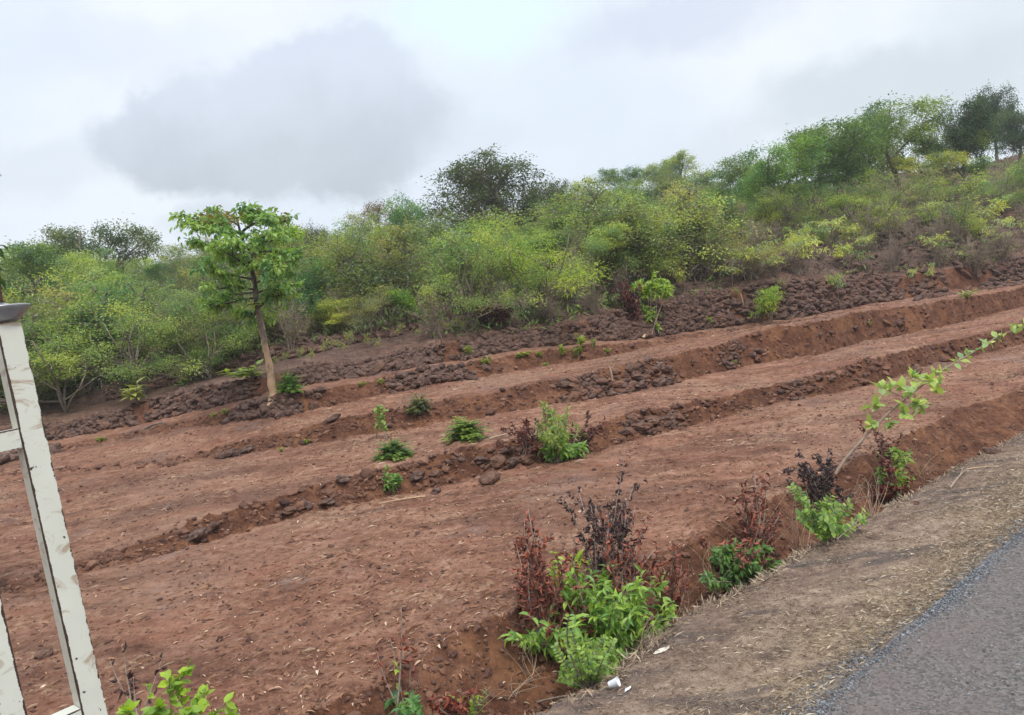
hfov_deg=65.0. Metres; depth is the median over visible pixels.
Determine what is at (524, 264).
feathery tree
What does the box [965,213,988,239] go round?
leafy bush
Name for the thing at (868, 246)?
twiggy shrub
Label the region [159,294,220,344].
broadleaf tree
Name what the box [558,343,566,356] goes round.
seedling
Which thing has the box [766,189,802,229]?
twiggy shrub
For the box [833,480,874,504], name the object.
dry twigs
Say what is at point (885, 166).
slender tree
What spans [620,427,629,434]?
rock
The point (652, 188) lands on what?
slender tree
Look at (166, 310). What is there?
slender tree
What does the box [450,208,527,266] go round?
slender tree
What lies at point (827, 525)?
leaflet shrub
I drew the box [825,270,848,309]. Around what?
sapling
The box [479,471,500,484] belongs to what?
rock
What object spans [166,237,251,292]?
slender tree
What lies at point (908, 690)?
road
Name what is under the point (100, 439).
seedling
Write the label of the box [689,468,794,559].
dry shrub
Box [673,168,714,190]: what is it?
slender tree
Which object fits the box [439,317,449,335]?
sapling
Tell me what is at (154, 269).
broadleaf tree
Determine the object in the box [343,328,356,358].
sapling
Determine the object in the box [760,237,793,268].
sapling
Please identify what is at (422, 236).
broadleaf tree
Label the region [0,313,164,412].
feathery tree
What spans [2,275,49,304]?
broadleaf tree
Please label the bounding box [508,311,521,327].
thicket shrub
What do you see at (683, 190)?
slender tree
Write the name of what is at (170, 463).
rock
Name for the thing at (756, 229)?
twiggy shrub
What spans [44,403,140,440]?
stone wall
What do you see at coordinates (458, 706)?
leafy plant
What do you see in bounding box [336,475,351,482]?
rock
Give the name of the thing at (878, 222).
sapling
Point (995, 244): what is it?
thicket shrub
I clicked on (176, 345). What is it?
feathery shrub
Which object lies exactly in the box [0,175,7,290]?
overhanging tree
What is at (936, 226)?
thicket shrub
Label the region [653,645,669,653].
paper scrap
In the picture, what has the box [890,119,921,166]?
sparse tree
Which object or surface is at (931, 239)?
sapling
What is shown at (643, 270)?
leafy bush
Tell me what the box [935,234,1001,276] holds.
twiggy shrub
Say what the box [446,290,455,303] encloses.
thicket shrub
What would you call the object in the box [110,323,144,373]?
twiggy shrub
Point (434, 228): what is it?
slender tree
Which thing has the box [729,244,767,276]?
sapling
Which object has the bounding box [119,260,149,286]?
slender tree
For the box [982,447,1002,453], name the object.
rock
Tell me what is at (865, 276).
stone heap
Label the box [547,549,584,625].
leafy shoot
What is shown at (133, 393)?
seedling
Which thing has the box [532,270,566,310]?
thicket shrub
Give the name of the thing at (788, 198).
slender tree
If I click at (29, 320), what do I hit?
slender tree
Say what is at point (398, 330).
sapling
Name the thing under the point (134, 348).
slender tree
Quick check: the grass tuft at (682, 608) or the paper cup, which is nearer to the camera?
the paper cup
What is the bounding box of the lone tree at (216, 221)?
[168,200,310,405]
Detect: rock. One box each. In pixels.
[33,648,52,659]
[48,444,62,450]
[166,460,178,466]
[186,527,207,542]
[206,521,219,532]
[215,452,221,458]
[221,448,240,458]
[240,445,253,453]
[281,506,296,513]
[302,499,313,509]
[318,497,334,504]
[326,413,340,422]
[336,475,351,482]
[410,471,424,482]
[428,470,439,477]
[430,487,440,494]
[472,456,488,463]
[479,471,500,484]
[488,454,505,468]
[498,447,515,453]
[505,456,519,468]
[520,454,535,464]
[555,378,567,386]
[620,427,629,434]
[629,422,650,431]
[646,415,660,424]
[912,364,922,373]
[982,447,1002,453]
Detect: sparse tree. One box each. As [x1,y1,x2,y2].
[344,199,402,239]
[864,108,904,165]
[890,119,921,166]
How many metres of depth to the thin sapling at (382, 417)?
14.47 m
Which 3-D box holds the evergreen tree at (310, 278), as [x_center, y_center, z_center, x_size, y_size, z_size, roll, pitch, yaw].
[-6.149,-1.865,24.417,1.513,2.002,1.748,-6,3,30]
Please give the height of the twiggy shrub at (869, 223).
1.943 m
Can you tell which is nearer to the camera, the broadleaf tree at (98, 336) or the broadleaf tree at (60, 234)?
the broadleaf tree at (98, 336)
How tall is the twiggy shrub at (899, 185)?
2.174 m
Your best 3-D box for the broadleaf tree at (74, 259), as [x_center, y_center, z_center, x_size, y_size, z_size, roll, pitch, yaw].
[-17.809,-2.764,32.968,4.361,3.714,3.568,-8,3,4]
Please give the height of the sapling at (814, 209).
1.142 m
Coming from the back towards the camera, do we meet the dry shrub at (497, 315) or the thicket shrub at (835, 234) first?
the thicket shrub at (835, 234)
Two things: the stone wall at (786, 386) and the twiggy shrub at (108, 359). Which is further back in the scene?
the twiggy shrub at (108, 359)
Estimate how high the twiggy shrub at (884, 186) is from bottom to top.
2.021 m
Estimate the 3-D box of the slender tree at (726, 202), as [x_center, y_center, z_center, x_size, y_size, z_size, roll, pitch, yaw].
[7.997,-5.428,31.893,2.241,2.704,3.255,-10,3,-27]
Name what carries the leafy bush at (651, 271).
on the ground at (228, 550)
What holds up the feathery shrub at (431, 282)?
on the ground at (228, 550)
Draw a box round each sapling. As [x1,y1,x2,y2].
[272,356,278,372]
[280,351,289,370]
[293,346,303,365]
[306,347,314,361]
[319,337,330,361]
[331,338,347,361]
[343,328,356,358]
[361,333,372,349]
[370,604,422,714]
[372,337,380,351]
[374,404,388,438]
[394,322,405,343]
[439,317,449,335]
[453,316,463,326]
[667,268,691,294]
[711,263,744,287]
[726,245,759,281]
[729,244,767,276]
[731,286,740,298]
[744,227,774,242]
[758,256,783,278]
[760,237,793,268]
[767,256,788,272]
[773,278,786,289]
[782,234,802,257]
[783,232,811,270]
[786,227,818,250]
[787,237,829,277]
[788,237,822,264]
[795,222,810,231]
[807,204,825,214]
[810,214,846,248]
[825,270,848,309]
[827,247,851,268]
[832,240,857,269]
[834,318,1023,474]
[836,223,861,240]
[836,223,870,243]
[847,235,871,255]
[855,250,873,261]
[856,213,882,229]
[864,214,908,247]
[901,195,916,209]
[905,267,917,285]
[915,231,953,265]
[924,262,934,282]
[939,175,954,186]
[950,173,967,180]
[955,251,968,262]
[972,195,1011,227]
[972,205,999,227]
[980,226,999,246]
[992,216,1017,234]
[1007,192,1023,206]
[1015,215,1023,227]
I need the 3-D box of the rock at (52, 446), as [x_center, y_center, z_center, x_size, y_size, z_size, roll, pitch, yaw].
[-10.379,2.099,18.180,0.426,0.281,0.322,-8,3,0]
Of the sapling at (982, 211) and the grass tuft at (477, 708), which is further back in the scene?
the sapling at (982, 211)
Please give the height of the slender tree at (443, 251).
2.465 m
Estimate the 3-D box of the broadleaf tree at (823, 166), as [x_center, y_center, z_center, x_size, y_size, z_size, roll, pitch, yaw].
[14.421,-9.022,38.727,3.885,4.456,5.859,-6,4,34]
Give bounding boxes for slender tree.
[0,294,78,391]
[0,307,64,390]
[0,322,79,392]
[2,264,98,359]
[2,278,81,342]
[3,293,55,356]
[18,284,123,380]
[26,259,160,301]
[27,309,100,387]
[31,267,102,314]
[40,275,143,388]
[62,275,182,378]
[63,264,156,308]
[91,255,122,267]
[98,316,177,377]
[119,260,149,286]
[124,254,177,303]
[147,291,202,352]
[154,241,194,284]
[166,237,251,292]
[178,234,238,282]
[180,251,224,264]
[190,249,208,280]
[193,288,259,356]
[218,234,319,297]
[235,265,303,310]
[244,220,326,280]
[246,254,324,339]
[283,231,354,298]
[284,224,319,261]
[299,213,437,324]
[306,227,438,318]
[326,215,369,248]
[327,214,448,312]
[329,223,371,251]
[343,214,398,250]
[389,213,474,285]
[403,223,540,315]
[408,203,511,271]
[409,231,502,301]
[410,224,493,296]
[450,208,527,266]
[492,221,523,260]
[498,188,595,262]
[520,198,581,236]
[541,173,676,288]
[550,191,635,247]
[562,212,665,291]
[569,205,699,294]
[571,181,622,219]
[574,196,667,278]
[584,183,686,289]
[594,181,639,209]
[604,175,663,231]
[616,203,656,281]
[624,196,716,275]
[629,170,691,197]
[642,185,748,280]
[644,173,757,279]
[654,168,722,205]
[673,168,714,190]
[675,181,729,213]
[677,170,746,202]
[680,187,753,240]
[689,193,757,246]
[691,174,716,188]
[714,180,729,204]
[744,185,803,239]
[758,183,811,235]
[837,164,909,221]
[848,188,906,240]
[867,151,909,186]
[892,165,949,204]
[903,181,957,223]
[989,154,1023,193]
[1008,186,1023,212]
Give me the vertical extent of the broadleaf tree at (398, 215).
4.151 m
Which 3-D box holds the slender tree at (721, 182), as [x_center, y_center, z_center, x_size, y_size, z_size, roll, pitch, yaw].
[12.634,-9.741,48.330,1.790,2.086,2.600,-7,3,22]
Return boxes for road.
[811,526,1023,714]
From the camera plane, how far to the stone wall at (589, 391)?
16.05 m
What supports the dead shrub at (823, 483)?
on the ground at (228, 550)
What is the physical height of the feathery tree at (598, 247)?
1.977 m
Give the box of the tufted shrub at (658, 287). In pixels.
[631,270,675,333]
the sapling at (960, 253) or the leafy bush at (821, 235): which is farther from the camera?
the leafy bush at (821, 235)
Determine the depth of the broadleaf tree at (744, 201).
37.50 m
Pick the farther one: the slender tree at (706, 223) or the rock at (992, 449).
the slender tree at (706, 223)
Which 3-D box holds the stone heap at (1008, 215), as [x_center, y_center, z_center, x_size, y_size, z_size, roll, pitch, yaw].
[21.586,-5.316,35.586,1.936,3.598,7.639,-8,3,0]
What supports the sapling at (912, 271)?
on the ground at (228, 550)
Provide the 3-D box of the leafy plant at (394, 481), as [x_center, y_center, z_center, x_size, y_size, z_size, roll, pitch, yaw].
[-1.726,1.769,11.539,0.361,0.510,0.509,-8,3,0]
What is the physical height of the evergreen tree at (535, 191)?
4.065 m
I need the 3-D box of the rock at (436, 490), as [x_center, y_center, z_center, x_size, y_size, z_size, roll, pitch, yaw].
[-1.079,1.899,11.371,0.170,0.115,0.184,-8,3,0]
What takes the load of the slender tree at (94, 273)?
on the ground at (228, 550)
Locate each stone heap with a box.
[770,233,828,249]
[808,245,889,302]
[838,225,973,249]
[864,247,970,300]
[909,222,999,239]
[910,240,1023,290]
[916,170,1000,182]
[938,208,1021,224]
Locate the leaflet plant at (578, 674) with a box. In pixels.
[551,613,640,689]
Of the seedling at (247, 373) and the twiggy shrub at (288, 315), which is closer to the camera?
the seedling at (247, 373)
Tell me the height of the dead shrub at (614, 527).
1.455 m
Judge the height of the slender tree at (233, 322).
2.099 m
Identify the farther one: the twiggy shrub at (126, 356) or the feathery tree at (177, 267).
the feathery tree at (177, 267)
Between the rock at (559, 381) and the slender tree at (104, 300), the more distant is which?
the slender tree at (104, 300)
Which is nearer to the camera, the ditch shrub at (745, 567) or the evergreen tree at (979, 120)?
the ditch shrub at (745, 567)
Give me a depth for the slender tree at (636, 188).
32.80 m
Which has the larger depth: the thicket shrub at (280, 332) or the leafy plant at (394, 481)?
the thicket shrub at (280, 332)
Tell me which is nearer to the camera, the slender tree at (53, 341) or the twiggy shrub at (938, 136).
the slender tree at (53, 341)
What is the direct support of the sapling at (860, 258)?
on the ground at (228, 550)
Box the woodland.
[1,158,1000,296]
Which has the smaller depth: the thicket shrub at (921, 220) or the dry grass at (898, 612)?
the dry grass at (898, 612)
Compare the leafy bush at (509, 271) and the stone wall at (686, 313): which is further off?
the leafy bush at (509, 271)
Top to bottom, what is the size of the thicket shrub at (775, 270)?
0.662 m
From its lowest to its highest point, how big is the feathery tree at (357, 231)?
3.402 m
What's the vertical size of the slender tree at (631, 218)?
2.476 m
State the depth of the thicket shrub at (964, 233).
30.57 m
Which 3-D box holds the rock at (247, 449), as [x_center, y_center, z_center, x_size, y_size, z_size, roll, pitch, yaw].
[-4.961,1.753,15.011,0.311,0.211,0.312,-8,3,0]
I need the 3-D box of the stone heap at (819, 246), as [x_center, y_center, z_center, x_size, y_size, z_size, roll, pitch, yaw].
[11.213,-4.457,31.399,1.681,1.094,3.750,-8,3,0]
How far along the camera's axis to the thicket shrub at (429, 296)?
23.40 m
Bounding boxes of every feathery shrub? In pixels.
[23,315,72,379]
[113,288,212,361]
[116,306,225,362]
[140,286,268,358]
[168,278,298,352]
[243,291,319,337]
[286,251,355,319]
[395,233,488,300]
[411,265,455,302]
[412,249,518,312]
[474,235,517,290]
[556,220,593,264]
[633,232,688,278]
[646,216,749,278]
[663,211,718,272]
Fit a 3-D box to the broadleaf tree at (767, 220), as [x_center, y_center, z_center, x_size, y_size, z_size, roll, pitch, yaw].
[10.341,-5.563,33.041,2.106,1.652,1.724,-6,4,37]
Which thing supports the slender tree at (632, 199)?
on the ground at (228, 550)
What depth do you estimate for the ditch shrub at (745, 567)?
7.68 m
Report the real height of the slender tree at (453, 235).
2.669 m
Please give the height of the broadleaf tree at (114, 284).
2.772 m
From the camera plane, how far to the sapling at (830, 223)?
29.77 m
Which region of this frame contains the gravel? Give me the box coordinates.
[756,507,1023,714]
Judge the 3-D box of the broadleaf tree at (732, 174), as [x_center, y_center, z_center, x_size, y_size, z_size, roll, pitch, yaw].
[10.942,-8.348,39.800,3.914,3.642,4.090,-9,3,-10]
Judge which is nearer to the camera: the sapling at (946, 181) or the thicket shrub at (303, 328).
the thicket shrub at (303, 328)
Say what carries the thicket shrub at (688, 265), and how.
on the ground at (228, 550)
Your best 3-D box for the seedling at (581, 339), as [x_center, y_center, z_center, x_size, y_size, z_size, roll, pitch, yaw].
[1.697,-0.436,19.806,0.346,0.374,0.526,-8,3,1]
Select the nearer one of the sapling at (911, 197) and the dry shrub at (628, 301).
the dry shrub at (628, 301)
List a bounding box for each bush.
[115,657,240,714]
[186,307,250,353]
[269,370,305,395]
[369,437,416,461]
[382,287,424,323]
[405,393,432,414]
[440,416,491,442]
[493,253,522,280]
[508,279,522,294]
[527,277,547,290]
[545,259,600,298]
[618,206,708,280]
[636,261,654,278]
[645,261,679,277]
[747,285,784,323]
[782,226,794,237]
[798,221,830,244]
[905,168,1000,244]
[911,199,948,221]
[961,155,995,178]
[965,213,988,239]
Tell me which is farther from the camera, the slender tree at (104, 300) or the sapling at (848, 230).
the sapling at (848, 230)
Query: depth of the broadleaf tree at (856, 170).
38.56 m
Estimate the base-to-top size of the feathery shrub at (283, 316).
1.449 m
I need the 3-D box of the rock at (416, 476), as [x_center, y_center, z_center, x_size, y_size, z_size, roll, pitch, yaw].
[-1.380,1.746,11.718,0.247,0.172,0.232,-8,3,0]
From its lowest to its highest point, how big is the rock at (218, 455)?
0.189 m
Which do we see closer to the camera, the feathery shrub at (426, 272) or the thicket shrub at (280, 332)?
the thicket shrub at (280, 332)
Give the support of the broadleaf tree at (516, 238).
on the ground at (228, 550)
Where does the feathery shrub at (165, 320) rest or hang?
on the ground at (228, 550)
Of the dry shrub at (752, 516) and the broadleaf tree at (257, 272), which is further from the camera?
the broadleaf tree at (257, 272)
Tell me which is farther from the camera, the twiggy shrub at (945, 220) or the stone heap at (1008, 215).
the stone heap at (1008, 215)
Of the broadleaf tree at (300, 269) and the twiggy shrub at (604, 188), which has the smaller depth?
the broadleaf tree at (300, 269)
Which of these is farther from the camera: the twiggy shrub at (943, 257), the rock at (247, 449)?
the twiggy shrub at (943, 257)
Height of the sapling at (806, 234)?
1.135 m
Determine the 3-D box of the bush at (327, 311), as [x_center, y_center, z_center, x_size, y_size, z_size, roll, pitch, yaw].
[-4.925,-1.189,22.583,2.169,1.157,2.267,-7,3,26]
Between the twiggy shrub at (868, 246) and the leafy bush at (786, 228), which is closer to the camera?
the twiggy shrub at (868, 246)
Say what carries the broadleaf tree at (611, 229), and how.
on the ground at (228, 550)
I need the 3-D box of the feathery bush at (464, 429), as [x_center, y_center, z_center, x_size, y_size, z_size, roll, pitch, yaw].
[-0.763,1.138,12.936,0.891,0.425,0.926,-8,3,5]
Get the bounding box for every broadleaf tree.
[0,239,75,303]
[0,239,100,302]
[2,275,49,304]
[27,212,169,285]
[31,243,122,305]
[33,294,171,382]
[61,271,156,308]
[74,285,151,351]
[85,261,132,281]
[109,257,157,277]
[142,254,211,292]
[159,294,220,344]
[243,223,306,303]
[277,259,310,316]
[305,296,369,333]
[306,244,400,314]
[362,223,426,287]
[381,190,441,253]
[392,221,461,269]
[484,229,534,257]
[503,220,547,240]
[504,206,538,236]
[521,228,582,281]
[533,228,574,271]
[544,203,586,255]
[561,175,599,216]
[581,219,656,290]
[593,164,653,188]
[606,178,644,211]
[639,148,701,187]
[643,194,689,260]
[646,161,683,195]
[655,184,722,205]
[696,150,761,217]
[700,186,743,219]
[730,131,837,231]
[736,157,812,225]
[738,195,758,220]
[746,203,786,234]
[775,123,849,215]
[776,113,896,217]
[815,90,958,201]
[820,106,896,204]
[882,147,976,204]
[902,121,993,189]
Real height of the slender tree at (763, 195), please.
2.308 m
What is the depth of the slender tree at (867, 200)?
32.37 m
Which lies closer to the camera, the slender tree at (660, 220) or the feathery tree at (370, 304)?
the feathery tree at (370, 304)
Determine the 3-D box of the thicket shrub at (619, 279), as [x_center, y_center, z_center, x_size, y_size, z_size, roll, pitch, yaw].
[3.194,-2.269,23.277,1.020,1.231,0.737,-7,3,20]
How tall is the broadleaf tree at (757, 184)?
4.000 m
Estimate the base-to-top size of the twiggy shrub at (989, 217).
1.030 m
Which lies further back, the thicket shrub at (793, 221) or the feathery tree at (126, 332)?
the thicket shrub at (793, 221)
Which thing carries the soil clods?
on the ground at (228, 550)
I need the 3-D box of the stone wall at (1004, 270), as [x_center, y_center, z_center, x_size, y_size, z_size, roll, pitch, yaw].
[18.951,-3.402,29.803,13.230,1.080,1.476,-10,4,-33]
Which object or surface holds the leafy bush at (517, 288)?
on the ground at (228, 550)
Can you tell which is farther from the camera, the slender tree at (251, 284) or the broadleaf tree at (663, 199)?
the broadleaf tree at (663, 199)
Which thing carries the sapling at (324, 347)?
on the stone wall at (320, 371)
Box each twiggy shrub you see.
[67,333,111,392]
[79,357,102,388]
[87,332,120,378]
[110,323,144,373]
[261,288,311,349]
[317,285,363,327]
[333,299,362,330]
[406,285,452,339]
[465,271,496,311]
[532,298,562,319]
[551,231,604,296]
[562,266,606,312]
[582,234,622,287]
[589,173,612,210]
[705,222,735,264]
[713,250,729,275]
[729,236,777,280]
[734,217,773,268]
[743,216,770,244]
[756,222,782,246]
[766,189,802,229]
[835,236,851,249]
[841,200,897,248]
[859,229,879,252]
[869,175,922,218]
[869,188,911,247]
[872,172,897,207]
[875,242,902,271]
[904,213,930,244]
[923,233,956,267]
[924,122,946,163]
[926,224,944,249]
[927,220,965,244]
[934,202,957,240]
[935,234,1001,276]
[937,205,958,234]
[976,205,998,228]
[977,219,1023,263]
[982,169,1019,209]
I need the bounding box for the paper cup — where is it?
[608,677,620,687]
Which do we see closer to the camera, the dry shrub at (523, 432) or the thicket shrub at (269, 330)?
the dry shrub at (523, 432)
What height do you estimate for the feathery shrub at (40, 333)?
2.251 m
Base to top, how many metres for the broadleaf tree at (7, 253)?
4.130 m
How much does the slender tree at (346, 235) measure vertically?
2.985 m
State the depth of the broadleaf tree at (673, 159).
57.61 m
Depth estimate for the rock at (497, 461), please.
12.04 m
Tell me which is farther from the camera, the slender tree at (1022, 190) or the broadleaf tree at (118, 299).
the slender tree at (1022, 190)
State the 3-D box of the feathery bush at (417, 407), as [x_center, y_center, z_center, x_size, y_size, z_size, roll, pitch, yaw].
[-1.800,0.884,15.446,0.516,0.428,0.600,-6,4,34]
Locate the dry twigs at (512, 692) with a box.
[493,669,544,698]
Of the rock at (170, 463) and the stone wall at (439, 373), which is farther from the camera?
the stone wall at (439, 373)
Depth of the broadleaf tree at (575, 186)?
41.32 m
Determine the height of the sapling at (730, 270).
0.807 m
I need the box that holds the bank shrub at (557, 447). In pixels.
[535,401,588,462]
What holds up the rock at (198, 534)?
on the ground at (228, 550)
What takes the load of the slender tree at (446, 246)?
on the ground at (228, 550)
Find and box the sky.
[0,0,1023,269]
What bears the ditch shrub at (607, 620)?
on the ground at (228, 550)
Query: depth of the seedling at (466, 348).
20.12 m
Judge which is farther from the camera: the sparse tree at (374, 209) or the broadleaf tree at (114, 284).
the sparse tree at (374, 209)
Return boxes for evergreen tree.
[284,267,336,328]
[300,220,331,249]
[409,222,450,264]
[524,173,575,222]
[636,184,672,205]
[927,93,1001,191]
[961,78,1022,158]
[983,105,1023,163]
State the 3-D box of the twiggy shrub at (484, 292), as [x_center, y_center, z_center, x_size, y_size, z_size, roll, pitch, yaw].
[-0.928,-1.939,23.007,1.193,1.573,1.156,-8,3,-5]
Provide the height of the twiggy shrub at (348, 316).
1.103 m
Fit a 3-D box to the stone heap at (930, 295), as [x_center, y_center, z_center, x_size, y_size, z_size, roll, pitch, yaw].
[13.780,-2.857,27.136,2.369,1.936,3.723,-8,3,0]
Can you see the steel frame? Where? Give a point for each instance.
(25, 436)
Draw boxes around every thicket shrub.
[264,319,273,340]
[266,312,285,340]
[282,300,312,338]
[332,288,369,328]
[417,285,438,309]
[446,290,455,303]
[451,285,477,315]
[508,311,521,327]
[527,289,537,305]
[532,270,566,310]
[539,302,559,321]
[541,297,564,324]
[576,289,605,314]
[605,258,638,298]
[679,255,696,276]
[697,260,713,274]
[731,217,746,245]
[764,218,788,245]
[768,256,783,274]
[782,241,818,275]
[787,206,802,232]
[814,249,827,261]
[823,215,841,244]
[844,228,864,254]
[852,252,871,273]
[874,234,912,263]
[887,254,900,269]
[911,208,928,225]
[921,219,946,233]
[932,188,950,211]
[959,221,970,240]
[982,229,1008,258]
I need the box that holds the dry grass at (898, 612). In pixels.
[524,426,1023,714]
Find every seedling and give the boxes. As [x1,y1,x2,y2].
[95,436,105,441]
[119,376,149,403]
[179,377,188,384]
[217,359,263,380]
[462,345,474,354]
[479,355,491,363]
[516,351,529,357]
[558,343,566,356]
[569,345,582,357]
[575,333,586,344]
[589,338,596,347]
[958,289,976,299]
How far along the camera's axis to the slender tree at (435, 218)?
35.94 m
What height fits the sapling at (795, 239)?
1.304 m
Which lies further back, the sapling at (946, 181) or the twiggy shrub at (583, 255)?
the sapling at (946, 181)
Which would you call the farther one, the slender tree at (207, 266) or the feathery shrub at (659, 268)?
the slender tree at (207, 266)
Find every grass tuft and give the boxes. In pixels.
[439,668,502,714]
[500,631,546,683]
[637,605,675,653]
[675,572,709,614]
[688,542,747,593]
[760,483,814,553]
[854,465,887,518]
[905,443,948,482]
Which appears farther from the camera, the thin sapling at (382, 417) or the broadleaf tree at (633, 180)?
the broadleaf tree at (633, 180)
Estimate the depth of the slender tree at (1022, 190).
35.19 m
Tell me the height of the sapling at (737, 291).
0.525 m
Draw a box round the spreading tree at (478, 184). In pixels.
[414,143,569,235]
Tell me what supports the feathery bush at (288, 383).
on the ground at (228, 550)
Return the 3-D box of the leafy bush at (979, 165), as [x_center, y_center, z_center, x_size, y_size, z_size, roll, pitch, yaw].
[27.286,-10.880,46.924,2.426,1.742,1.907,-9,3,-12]
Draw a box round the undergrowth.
[0,155,1023,410]
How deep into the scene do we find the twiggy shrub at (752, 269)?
25.22 m
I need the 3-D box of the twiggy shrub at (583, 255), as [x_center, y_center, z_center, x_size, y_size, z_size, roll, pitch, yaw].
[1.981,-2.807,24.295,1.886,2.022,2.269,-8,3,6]
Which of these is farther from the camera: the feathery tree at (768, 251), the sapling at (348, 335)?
the feathery tree at (768, 251)
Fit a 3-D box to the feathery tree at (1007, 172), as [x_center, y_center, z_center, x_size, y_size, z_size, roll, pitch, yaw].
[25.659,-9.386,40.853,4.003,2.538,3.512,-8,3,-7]
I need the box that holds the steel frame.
[0,286,107,714]
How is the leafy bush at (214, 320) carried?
on the ground at (228, 550)
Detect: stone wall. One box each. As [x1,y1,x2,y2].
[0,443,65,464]
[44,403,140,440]
[105,353,260,399]
[139,377,260,421]
[219,386,326,424]
[269,323,417,360]
[288,340,445,385]
[384,356,501,393]
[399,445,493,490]
[448,323,585,360]
[559,352,699,403]
[582,289,744,340]
[617,403,690,436]
[716,331,762,368]
[738,273,904,322]
[775,358,872,400]
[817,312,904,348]
[913,255,1023,294]
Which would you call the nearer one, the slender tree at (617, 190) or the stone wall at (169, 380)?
the stone wall at (169, 380)
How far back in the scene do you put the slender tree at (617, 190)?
35.81 m
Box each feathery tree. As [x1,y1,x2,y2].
[0,263,60,303]
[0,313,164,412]
[0,346,93,401]
[45,290,219,394]
[112,278,225,365]
[129,266,199,309]
[138,244,248,297]
[140,321,252,379]
[298,205,398,310]
[317,282,415,338]
[413,220,546,330]
[449,214,614,319]
[517,229,624,302]
[668,232,799,275]
[711,195,794,240]
[753,174,866,230]
[806,185,914,232]
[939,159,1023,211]
[976,149,1023,193]
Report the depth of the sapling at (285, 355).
18.56 m
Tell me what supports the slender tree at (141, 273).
on the ground at (228, 550)
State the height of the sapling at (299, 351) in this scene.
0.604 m
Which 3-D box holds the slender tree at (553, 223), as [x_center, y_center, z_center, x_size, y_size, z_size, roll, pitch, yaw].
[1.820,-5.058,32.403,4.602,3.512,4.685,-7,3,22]
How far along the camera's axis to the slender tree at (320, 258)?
27.58 m
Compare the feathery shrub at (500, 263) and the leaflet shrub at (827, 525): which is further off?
the feathery shrub at (500, 263)
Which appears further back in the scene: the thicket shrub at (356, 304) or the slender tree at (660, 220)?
the slender tree at (660, 220)
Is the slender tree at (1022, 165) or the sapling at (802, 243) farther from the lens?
the slender tree at (1022, 165)
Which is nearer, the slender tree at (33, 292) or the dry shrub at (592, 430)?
the dry shrub at (592, 430)
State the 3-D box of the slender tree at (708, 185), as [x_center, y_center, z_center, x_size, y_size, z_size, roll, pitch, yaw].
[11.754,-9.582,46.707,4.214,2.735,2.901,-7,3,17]
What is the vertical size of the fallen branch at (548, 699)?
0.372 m
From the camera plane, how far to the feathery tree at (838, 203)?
31.91 m
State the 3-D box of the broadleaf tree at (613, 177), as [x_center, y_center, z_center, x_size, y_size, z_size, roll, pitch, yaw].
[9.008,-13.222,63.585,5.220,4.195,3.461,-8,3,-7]
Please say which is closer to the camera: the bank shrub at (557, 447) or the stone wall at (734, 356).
the bank shrub at (557, 447)
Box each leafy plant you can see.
[382,465,402,493]
[384,689,423,714]
[425,686,488,714]
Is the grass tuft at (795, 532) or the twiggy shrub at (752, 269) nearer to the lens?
the grass tuft at (795, 532)
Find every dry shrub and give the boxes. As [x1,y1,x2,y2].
[470,305,517,327]
[490,413,548,454]
[498,509,588,663]
[567,410,605,457]
[611,280,645,320]
[643,539,691,632]
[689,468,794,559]
[870,423,905,486]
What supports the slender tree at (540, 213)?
on the ground at (228, 550)
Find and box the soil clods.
[0,283,1023,714]
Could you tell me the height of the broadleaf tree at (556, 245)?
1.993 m
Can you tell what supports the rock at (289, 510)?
on the ground at (228, 550)
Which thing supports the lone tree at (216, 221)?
on the ground at (228, 550)
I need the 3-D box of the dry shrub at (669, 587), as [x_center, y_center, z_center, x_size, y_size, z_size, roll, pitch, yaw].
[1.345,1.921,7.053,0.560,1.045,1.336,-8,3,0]
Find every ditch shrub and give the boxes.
[510,559,677,664]
[698,527,786,593]
[854,418,915,502]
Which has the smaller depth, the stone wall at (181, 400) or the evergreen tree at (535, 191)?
the stone wall at (181, 400)
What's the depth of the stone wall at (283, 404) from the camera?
16.66 m
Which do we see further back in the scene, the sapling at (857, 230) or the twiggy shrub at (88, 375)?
the sapling at (857, 230)
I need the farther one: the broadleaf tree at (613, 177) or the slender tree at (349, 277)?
the broadleaf tree at (613, 177)
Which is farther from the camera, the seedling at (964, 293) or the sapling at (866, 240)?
the sapling at (866, 240)
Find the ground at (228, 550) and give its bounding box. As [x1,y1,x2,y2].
[0,154,1023,714]
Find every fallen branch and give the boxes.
[144,421,166,429]
[379,495,424,503]
[489,433,511,439]
[537,674,622,702]
[949,467,967,488]
[968,464,998,469]
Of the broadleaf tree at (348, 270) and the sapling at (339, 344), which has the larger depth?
the broadleaf tree at (348, 270)
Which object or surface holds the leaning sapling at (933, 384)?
on the ground at (228, 550)
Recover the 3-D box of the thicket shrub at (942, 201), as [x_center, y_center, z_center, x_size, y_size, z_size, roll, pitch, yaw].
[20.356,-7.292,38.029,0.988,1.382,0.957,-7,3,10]
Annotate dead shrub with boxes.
[556,457,655,616]
[783,448,887,508]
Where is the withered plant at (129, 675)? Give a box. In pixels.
[108,640,163,714]
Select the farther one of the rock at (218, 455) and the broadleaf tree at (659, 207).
the broadleaf tree at (659, 207)
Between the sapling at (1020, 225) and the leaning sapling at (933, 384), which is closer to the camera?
the leaning sapling at (933, 384)
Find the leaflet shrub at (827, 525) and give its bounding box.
[786,482,870,545]
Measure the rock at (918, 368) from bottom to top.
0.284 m

